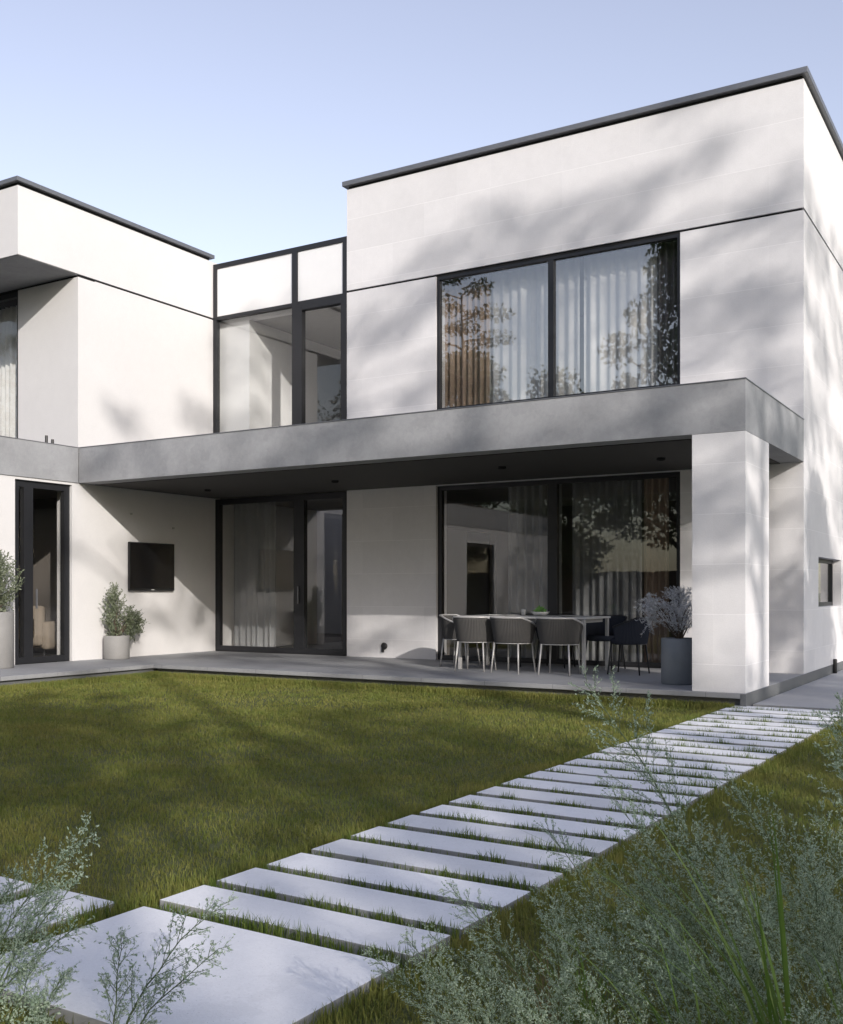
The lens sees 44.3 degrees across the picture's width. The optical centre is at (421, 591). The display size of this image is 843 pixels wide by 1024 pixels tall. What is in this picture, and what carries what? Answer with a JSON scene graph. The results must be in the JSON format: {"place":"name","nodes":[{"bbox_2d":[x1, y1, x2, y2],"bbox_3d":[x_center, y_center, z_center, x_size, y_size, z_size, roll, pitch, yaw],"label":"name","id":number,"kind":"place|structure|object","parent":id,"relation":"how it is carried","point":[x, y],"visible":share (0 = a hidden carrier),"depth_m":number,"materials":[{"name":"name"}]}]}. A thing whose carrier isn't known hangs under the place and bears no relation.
{"place":"outdoors","nodes":[
{"label":"outdoors","id":0,"kind":"place"},
{"bbox_2d":[0,662,842,1023],"bbox_3d":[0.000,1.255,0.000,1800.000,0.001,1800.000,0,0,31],"label":"ground","id":1,"kind":"structure","parent":0,"point":[228,814],"depth_m":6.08,"materials":[{"name":"plant"}]},
{"bbox_2d":[0,876,35,901],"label":"paving slab","id":2,"kind":"structure","parent":1,"relation":"on","point":[3,879],"depth_m":4.28,"materials":[{"name":"concrete"}]},
{"bbox_2d":[0,942,79,1023],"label":"feathery plant","id":3,"kind":"object","parent":1,"relation":"on","point":[37,1018],"visible":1,"depth_m":2.85,"materials":[{"name":"green plant"}]},
{"bbox_2d":[0,811,99,1006],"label":"feathery plant","id":4,"kind":"object","parent":1,"relation":"on","point":[19,950],"visible":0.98,"depth_m":2.98,"materials":[{"name":"green plant"}]},
{"bbox_2d":[0,889,113,942],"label":"paving slab","id":5,"kind":"structure","parent":1,"relation":"on","point":[78,902],"depth_m":4.01,"materials":[{"name":"concrete"}]},
{"bbox_2d":[92,888,237,1023],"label":"feathery plant","id":6,"kind":"object","parent":1,"relation":"on","point":[144,989],"visible":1,"depth_m":2.77,"materials":[{"name":"green plant"}]},
{"bbox_2d":[0,906,398,1023],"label":"paving slab","id":7,"kind":"structure","parent":1,"relation":"on","point":[267,979],"depth_m":3.30,"materials":[{"name":"concrete"}]},
{"bbox_2d":[160,885,450,966],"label":"paving slab","id":8,"kind":"structure","parent":1,"relation":"on","point":[356,931],"depth_m":3.83,"materials":[{"name":"concrete"}]},
{"bbox_2d":[217,868,491,939],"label":"paving slab","id":9,"kind":"structure","parent":1,"relation":"on","point":[361,900],"depth_m":4.12,"materials":[{"name":"concrete"}]},
{"bbox_2d":[0,668,739,704],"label":"terrace base","id":10,"kind":"object","parent":1,"relation":"on","point":[559,691],"visible":0.16,"depth_m":13.34,"materials":[{"name":"grey concrete"}]},
{"bbox_2d":[0,651,802,698],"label":"terrace","id":11,"kind":"structure","parent":10,"relation":"on","point":[630,679],"depth_m":14.36,"materials":[{"name":"concrete"}]},
{"bbox_2d":[0,550,24,668],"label":"potted plant","id":12,"kind":"object","parent":11,"relation":"on","point":[6,640],"visible":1,"depth_m":14.68,"materials":[{"name":"green plant"}]},
{"bbox_2d":[98,582,149,659],"bbox_3d":[-4.843,0.459,16.847,0.510,1.252,0.842,0,0,31],"label":"potted plant","id":13,"kind":"object","parent":11,"relation":"on","point":[116,644],"visible":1,"depth_m":16.66,"materials":[{"name":"green plant"}]},
{"bbox_2d":[0,66,842,705],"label":"house","id":14,"kind":"structure","parent":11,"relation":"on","point":[190,394],"depth_m":16.03,"materials":[{"name":"white paint"}]},
{"bbox_2d":[0,306,16,437],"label":"curtain","id":15,"kind":"object","parent":14,"relation":"hanging from","point":[8,372],"visible":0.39,"depth_m":18.01,"materials":[{"name":"fabric"}]},
{"bbox_2d":[0,292,17,437],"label":"window","id":16,"kind":"structure","parent":14,"relation":"in","point":[12,296],"depth_m":17.20,"materials":[{"name":"metal"}]},
{"bbox_2d":[19,606,56,655],"bbox_3d":[-6.475,0.655,17.316,0.960,0.861,0.840,0,0,11],"label":"armchair","id":17,"kind":"object","parent":14,"relation":"on","point":[44,634],"visible":0.28,"depth_m":16.89,"materials":[{"name":"beige fabric"}]},
{"bbox_2d":[15,479,69,664],"bbox_3d":[-5.829,-0.296,15.868,0.139,2.762,1.044,0,0,31],"label":"door","id":18,"kind":"structure","parent":14,"relation":"in","point":[26,487],"depth_m":15.67,"materials":[{"name":"metal"}]},
{"bbox_2d":[45,435,53,442],"bbox_3d":[-5.805,-2.360,16.161,0.100,0.150,0.180,0,0,31],"label":"spotlight","id":19,"kind":"object","parent":14,"relation":"on","point":[46,439],"visible":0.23,"depth_m":16.12,"materials":[{"name":"plastic"}]},
{"bbox_2d":[128,542,173,590],"bbox_3d":[-4.612,-0.427,17.672,0.073,0.815,1.040,0,0,31],"label":"television","id":20,"kind":"object","parent":14,"relation":"attached to","point":[150,566],"visible":1,"depth_m":17.61,"materials":[{"name":"black plastic"}]},
{"bbox_2d":[234,502,275,646],"bbox_3d":[-3.081,-0.310,19.048,1.030,2.750,0.128,0,0,31],"label":"curtain","id":21,"kind":"object","parent":14,"relation":"hanging from","point":[254,574],"visible":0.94,"depth_m":19.02,"materials":[{"name":"grey fabric"}]},
{"bbox_2d":[215,492,346,655],"bbox_3d":[-2.504,-0.308,18.334,2.995,2.785,0.139,0,0,31],"label":"sliding door","id":22,"kind":"structure","parent":14,"relation":"in","point":[300,501],"depth_m":18.10,"materials":[{"name":"metal"}]},
{"bbox_2d":[213,236,348,432],"bbox_3d":[-2.524,-4.122,18.299,2.999,3.775,0.112,0,0,31],"label":"window","id":23,"kind":"structure","parent":14,"relation":"in","point":[301,279],"depth_m":18.07,"materials":[{"name":"glass"}]},
{"bbox_2d":[381,643,386,651],"bbox_3d":[-0.620,0.915,17.077,0.120,0.160,0.040,0,0,31],"label":"wall socket","id":24,"kind":"object","parent":14,"relation":"attached to","point":[383,646],"depth_m":17.07,"materials":[{"name":"black plastic"}]},
{"bbox_2d":[445,274,489,407],"bbox_3d":[0.697,-3.795,16.699,0.870,2.900,0.128,0,0,33],"label":"curtain","id":25,"kind":"object","parent":14,"relation":"hanging from","point":[467,341],"visible":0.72,"depth_m":16.68,"materials":[{"name":"fabric"}]},
{"bbox_2d":[490,258,579,402],"bbox_3d":[1.744,-3.795,16.146,1.570,2.900,0.087,0,0,31],"label":"curtain","id":26,"kind":"object","parent":14,"relation":"hanging from","point":[518,334],"visible":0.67,"depth_m":16.16,"materials":[{"name":"fabric"}]},
{"bbox_2d":[508,484,561,658],"bbox_3d":[1.764,-0.310,16.277,0.930,2.750,0.124,0,0,32],"label":"curtain","id":27,"kind":"object","parent":14,"relation":"hanging from","point":[528,548],"visible":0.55,"depth_m":16.32,"materials":[{"name":"grey fabric"}]},
{"bbox_2d":[437,233,679,409],"bbox_3d":[1.969,-3.970,15.629,3.970,2.150,0.098,0,0,31],"label":"window","id":28,"kind":"structure","parent":14,"relation":"in","point":[551,261],"depth_m":15.60,"materials":[{"name":"metal"}]},
{"bbox_2d":[438,472,679,667],"bbox_3d":[1.985,-0.305,15.655,3.970,2.780,0.098,0,0,31],"label":"window","id":29,"kind":"structure","parent":14,"relation":"in","point":[553,484],"depth_m":15.61,"materials":[{"name":"metal"}]},
{"bbox_2d":[572,480,641,661],"bbox_3d":[2.789,-0.310,15.653,1.131,2.750,0.129,0,0,32],"label":"curtain","id":30,"kind":"object","parent":14,"relation":"hanging from","point":[606,548],"visible":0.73,"depth_m":15.64,"materials":[{"name":"grey fabric"}]},
{"bbox_2d":[584,245,657,392],"bbox_3d":[3.014,-3.795,15.377,1.300,2.900,0.085,0,0,31],"label":"curtain","id":31,"kind":"object","parent":14,"relation":"hanging from","point":[620,319],"visible":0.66,"depth_m":15.39,"materials":[{"name":"fabric"}]},
{"bbox_2d":[644,478,668,662],"bbox_3d":[3.467,-0.310,15.295,0.400,2.750,0.119,0,0,31],"label":"curtain","id":32,"kind":"object","parent":14,"relation":"hanging from","point":[656,535],"visible":0.67,"depth_m":15.28,"materials":[{"name":"grey fabric"}]},
{"bbox_2d":[657,241,676,384],"bbox_3d":[3.717,-3.795,14.897,0.700,2.900,0.147,0,0,31],"label":"curtain","id":33,"kind":"object","parent":14,"relation":"hanging from","point":[667,309],"visible":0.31,"depth_m":14.99,"materials":[{"name":"fabric"}]},
{"bbox_2d":[818,558,832,605],"bbox_3d":[5.940,-0.140,15.462,0.070,0.710,1.876,0,0,31],"label":"window","id":34,"kind":"structure","parent":14,"relation":"in","point":[829,563],"depth_m":16.21,"materials":[{"name":"metal"}]},
{"bbox_2d":[439,614,479,667],"bbox_3d":[0.533,0.708,15.144,0.540,0.756,0.645,0,0,29],"label":"terrace chair","id":35,"kind":"object","parent":11,"relation":"on","point":[447,627],"visible":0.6,"depth_m":14.97,"materials":[{"name":"grey wicker"}]},
{"bbox_2d":[452,616,495,671],"bbox_3d":[0.729,0.708,14.252,0.645,0.756,0.540,0,0,26],"label":"terrace chair","id":36,"kind":"object","parent":11,"relation":"on","point":[473,629],"visible":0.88,"depth_m":14.05,"materials":[{"name":"grey wicker"}]},
{"bbox_2d":[490,616,536,673],"bbox_3d":[1.212,0.708,13.903,0.645,0.756,0.540,0,0,37],"label":"terrace chair","id":37,"kind":"object","parent":11,"relation":"on","point":[513,630],"visible":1,"depth_m":13.70,"materials":[{"name":"grey fabric"}]},
{"bbox_2d":[494,614,533,666],"bbox_3d":[1.388,0.708,15.291,0.645,0.756,0.540,0,0,33],"label":"terrace chair","id":38,"kind":"object","parent":11,"relation":"on","point":[509,644],"visible":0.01,"depth_m":15.20,"materials":[{"name":"metal"}]},
{"bbox_2d":[458,615,610,673],"bbox_3d":[1.558,0.710,14.470,1.940,0.750,0.920,0,0,31],"label":"dining table","id":39,"kind":"object","parent":11,"relation":"on","point":[584,620],"visible":0.64,"depth_m":14.22,"materials":[{"name":"metal"}]},
{"bbox_2d":[521,609,525,615],"bbox_3d":[1.438,0.288,14.601,0.064,0.092,0.064,0,0,31],"label":"cup","id":40,"kind":"object","parent":39,"relation":"on","point":[523,612],"visible":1,"depth_m":14.58,"materials":[{"name":"white ceramic"}]},
{"bbox_2d":[531,605,548,615],"bbox_3d":[1.635,0.267,14.249,0.260,0.176,0.260,0,0,31],"label":"fruit bowl","id":41,"kind":"object","parent":39,"relation":"on","point":[540,612],"visible":0.98,"depth_m":14.20,"materials":[{"name":"white ceramic"}]},
{"bbox_2d":[559,615,576,616],"bbox_3d":[1.968,0.326,13.931,0.250,0.018,0.250,0,0,31],"label":"plate","id":42,"kind":"object","parent":39,"relation":"on","point":[567,615],"visible":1,"depth_m":13.93,"materials":[{"name":"grey ceramic"}]},
{"bbox_2d":[534,614,575,668],"bbox_3d":[1.952,0.708,14.974,0.645,0.756,0.540,0,0,28],"label":"terrace chair","id":43,"kind":"object","parent":11,"relation":"on","point":[548,647],"visible":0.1,"depth_m":14.97,"materials":[{"name":"metal"}]},
{"bbox_2d":[535,617,583,675],"bbox_3d":[1.798,0.708,13.585,0.645,0.756,0.540,0,0,27],"label":"terrace chair","id":44,"kind":"object","parent":11,"relation":"on","point":[551,631],"visible":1,"depth_m":13.39,"materials":[{"name":"grey fabric"}]},
{"bbox_2d":[586,615,627,670],"bbox_3d":[2.589,0.708,14.567,0.645,0.756,0.540,0,0,36],"label":"terrace chair","id":45,"kind":"object","parent":11,"relation":"on","point":[595,631],"visible":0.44,"depth_m":14.73,"materials":[{"name":"fabric"}]},
{"bbox_2d":[607,617,650,675],"bbox_3d":[2.771,0.708,13.683,0.540,0.756,0.645,0,0,29],"label":"terrace chair","id":46,"kind":"object","parent":11,"relation":"on","point":[630,632],"visible":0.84,"depth_m":13.45,"materials":[{"name":"fabric"}]},
{"bbox_2d":[634,585,691,684],"bbox_3d":[2.975,0.499,12.257,0.921,1.172,0.673,0,0,7],"label":"potted plant","id":47,"kind":"object","parent":11,"relation":"on","point":[676,659],"visible":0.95,"depth_m":12.15,"materials":[{"name":"grey plant"}]},
{"bbox_2d":[267,853,530,914],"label":"paving slab","id":48,"kind":"structure","parent":1,"relation":"on","point":[340,869],"depth_m":4.39,"materials":[{"name":"concrete"}]},
{"bbox_2d":[0,704,842,970],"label":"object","id":49,"kind":"structure","parent":1,"relation":"on","point":[247,925],"depth_m":4.72,"materials":[{"name":"grey concrete"}]},
{"bbox_2d":[311,839,562,894],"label":"paving slab","id":50,"kind":"structure","parent":1,"relation":"on","point":[353,850],"depth_m":4.67,"materials":[{"name":"concrete"}]},
{"bbox_2d":[361,923,535,1023],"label":"feathery plant","id":51,"kind":"object","parent":1,"relation":"on","point":[430,996],"visible":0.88,"depth_m":2.59,"materials":[{"name":"green plant"}]},
{"bbox_2d":[351,826,591,874],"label":"paving slab","id":52,"kind":"structure","parent":1,"relation":"on","point":[513,856],"depth_m":4.94,"materials":[{"name":"concrete"}]},
{"bbox_2d":[415,956,579,1023],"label":"feathery plant","id":53,"kind":"object","parent":1,"relation":"on","point":[453,992],"visible":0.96,"depth_m":2.37,"materials":[{"name":"green plant"}]},
{"bbox_2d":[388,815,617,856],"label":"paving slab","id":54,"kind":"structure","parent":1,"relation":"on","point":[419,823],"depth_m":5.24,"materials":[{"name":"concrete"}]},
{"bbox_2d":[423,880,592,1023],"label":"feathery plant","id":55,"kind":"object","parent":1,"relation":"on","point":[560,946],"visible":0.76,"depth_m":2.73,"materials":[{"name":"green plant"}]},
{"bbox_2d":[465,937,570,1023],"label":"grass tuft","id":56,"kind":"object","parent":1,"relation":"on","point":[544,1000],"visible":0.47,"depth_m":2.92,"materials":[{"name":"plant"}]},
{"bbox_2d":[420,805,640,845],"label":"paving slab","id":57,"kind":"structure","parent":1,"relation":"on","point":[570,828],"depth_m":5.48,"materials":[{"name":"concrete"}]},
{"bbox_2d":[449,795,661,828],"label":"paving slab","id":58,"kind":"structure","parent":1,"relation":"on","point":[572,813],"depth_m":5.76,"materials":[{"name":"concrete"}]},
{"bbox_2d":[527,932,625,1023],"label":"grass tuft","id":59,"kind":"object","parent":1,"relation":"on","point":[585,998],"visible":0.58,"depth_m":2.79,"materials":[{"name":"green plant"}]},
{"bbox_2d":[477,786,680,819],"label":"paving slab","id":60,"kind":"structure","parent":1,"relation":"on","point":[595,803],"depth_m":6.07,"materials":[{"name":"concrete"}]},
{"bbox_2d":[500,957,697,1023],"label":"feathery plant","id":61,"kind":"object","parent":1,"relation":"on","point":[586,1015],"visible":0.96,"depth_m":2.37,"materials":[{"name":"green plant"}]},
{"bbox_2d":[501,778,697,808],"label":"paving slab","id":62,"kind":"structure","parent":1,"relation":"on","point":[587,790],"depth_m":6.33,"materials":[{"name":"concrete"}]},
{"bbox_2d":[510,914,700,1023],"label":"grass tuft","id":63,"kind":"object","parent":1,"relation":"on","point":[677,1009],"visible":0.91,"depth_m":2.41,"materials":[{"name":"green plant"}]},
{"bbox_2d":[527,815,708,1023],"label":"feathery plant","id":64,"kind":"object","parent":1,"relation":"on","point":[624,923],"visible":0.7,"depth_m":2.91,"materials":[{"name":"green plant"}]},
{"bbox_2d":[525,771,713,800],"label":"paving slab","id":65,"kind":"structure","parent":1,"relation":"on","point":[578,779],"depth_m":6.63,"materials":[{"name":"concrete"}]},
{"bbox_2d":[544,765,728,788],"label":"paving slab","id":66,"kind":"structure","parent":1,"relation":"on","point":[586,771],"depth_m":6.91,"materials":[{"name":"concrete"}]},
{"bbox_2d":[568,665,735,990],"bbox_3d":[0.731,0.747,3.348,0.438,1.027,0.372,0,0,-18],"label":"feathery plant","id":67,"kind":"object","parent":1,"relation":"on","point":[652,780],"visible":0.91,"depth_m":3.33,"materials":[{"name":"green plant"}]},
{"bbox_2d":[564,758,741,784],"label":"paving slab","id":68,"kind":"structure","parent":1,"relation":"on","point":[719,775],"depth_m":7.14,"materials":[{"name":"concrete"}]},
{"bbox_2d":[522,800,792,1023],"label":"grass tuft","id":69,"kind":"object","parent":1,"relation":"on","point":[771,999],"visible":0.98,"depth_m":2.21,"materials":[{"name":"green plant"}]},
{"bbox_2d":[582,753,753,773],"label":"paving slab","id":70,"kind":"structure","parent":1,"relation":"on","point":[738,768],"depth_m":7.36,"materials":[{"name":"concrete"}]},
{"bbox_2d":[600,747,765,766],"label":"paving slab","id":71,"kind":"structure","parent":1,"relation":"on","point":[729,760],"depth_m":7.60,"materials":[{"name":"concrete"}]},
{"bbox_2d":[580,899,790,1023],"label":"feathery plant","id":72,"kind":"object","parent":1,"relation":"on","point":[663,992],"visible":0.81,"depth_m":2.51,"materials":[{"name":"green plant"}]},
{"bbox_2d":[588,784,796,1023],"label":"feathery plant","id":73,"kind":"object","parent":1,"relation":"on","point":[664,914],"visible":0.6,"depth_m":2.94,"materials":[{"name":"green plant"}]},
{"bbox_2d":[615,742,775,760],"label":"paving slab","id":74,"kind":"structure","parent":1,"relation":"on","point":[725,752],"depth_m":7.90,"materials":[{"name":"concrete"}]},
{"bbox_2d":[629,738,785,753],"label":"paving slab","id":75,"kind":"structure","parent":1,"relation":"on","point":[705,745],"depth_m":8.22,"materials":[{"name":"concrete"}]},
{"bbox_2d":[645,733,795,748],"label":"paving slab","id":76,"kind":"structure","parent":1,"relation":"on","point":[767,744],"depth_m":8.47,"materials":[{"name":"concrete"}]},
{"bbox_2d":[657,729,803,743],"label":"paving slab","id":77,"kind":"structure","parent":1,"relation":"on","point":[715,734],"depth_m":8.78,"materials":[{"name":"concrete"}]},
{"bbox_2d":[632,807,842,1023],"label":"feathery plant","id":78,"kind":"object","parent":1,"relation":"on","point":[806,870],"visible":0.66,"depth_m":2.77,"materials":[{"name":"green plant"}]},
{"bbox_2d":[669,725,812,738],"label":"paving slab","id":79,"kind":"structure","parent":1,"relation":"on","point":[738,731],"depth_m":9.03,"materials":[{"name":"concrete"}]},
{"bbox_2d":[679,721,819,734],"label":"paving slab","id":80,"kind":"structure","parent":1,"relation":"on","point":[733,726],"depth_m":9.33,"materials":[{"name":"concrete"}]},
{"bbox_2d":[673,883,842,1023],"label":"feathery plant","id":81,"kind":"object","parent":1,"relation":"on","point":[835,956],"visible":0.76,"depth_m":2.43,"materials":[{"name":"green plant"}]},
{"bbox_2d":[691,718,826,731],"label":"paving slab","id":82,"kind":"structure","parent":1,"relation":"on","point":[769,724],"depth_m":9.59,"materials":[{"name":"concrete"}]},
{"bbox_2d":[701,714,833,726],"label":"paving slab","id":83,"kind":"structure","parent":1,"relation":"on","point":[744,718],"depth_m":9.87,"materials":[{"name":"concrete"}]},
{"bbox_2d":[702,765,842,1004],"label":"feathery plant","id":84,"kind":"object","parent":1,"relation":"on","point":[787,869],"visible":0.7,"depth_m":2.91,"materials":[{"name":"green plant"}]},
{"bbox_2d":[713,711,840,721],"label":"paving slab","id":85,"kind":"structure","parent":1,"relation":"on","point":[762,715],"depth_m":10.18,"materials":[{"name":"concrete"}]},
{"bbox_2d":[720,708,842,717],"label":"paving slab","id":86,"kind":"structure","parent":1,"relation":"on","point":[769,711],"depth_m":10.42,"materials":[{"name":"concrete"}]},
{"bbox_2d":[728,705,842,713],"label":"paving slab","id":87,"kind":"structure","parent":1,"relation":"on","point":[788,709],"depth_m":10.72,"materials":[{"name":"concrete"}]},
{"bbox_2d":[760,918,842,1023],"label":"grass tuft","id":88,"kind":"object","parent":1,"relation":"on","point":[830,994],"visible":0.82,"depth_m":2.29,"materials":[{"name":"green plant"}]},
{"bbox_2d":[783,995,842,1023],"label":"feathery plant","id":89,"kind":"object","parent":1,"relation":"on","point":[813,1016],"visible":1,"depth_m":2.08,"materials":[{"name":"green plant"}]},
{"bbox_2d":[807,692,842,851],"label":"feathery plant","id":90,"kind":"object","parent":1,"relation":"on","point":[836,766],"visible":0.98,"depth_m":3.24,"materials":[{"name":"green plant"}]},
{"bbox_2d":[0,0,842,263],"label":"sky","id":91,"kind":"structure","parent":0,"point":[228,130],"materials":[{"name":"blue"}]},
{"bbox_2d":[753,670,842,710],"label":"side pavement","id":92,"kind":"structure","parent":0,"point":[819,694],"depth_m":12.01,"materials":[{"name":"grey concrete"}]},
{"bbox_2d":[833,659,836,672],"bbox_3d":[6.162,1.107,15.433,0.060,0.215,0.060,0,0,31],"label":"bollard light","id":93,"kind":"object","parent":92,"relation":"on","point":[834,665],"visible":1,"depth_m":15.41,"materials":[{"name":"black plastic"}]}
]}

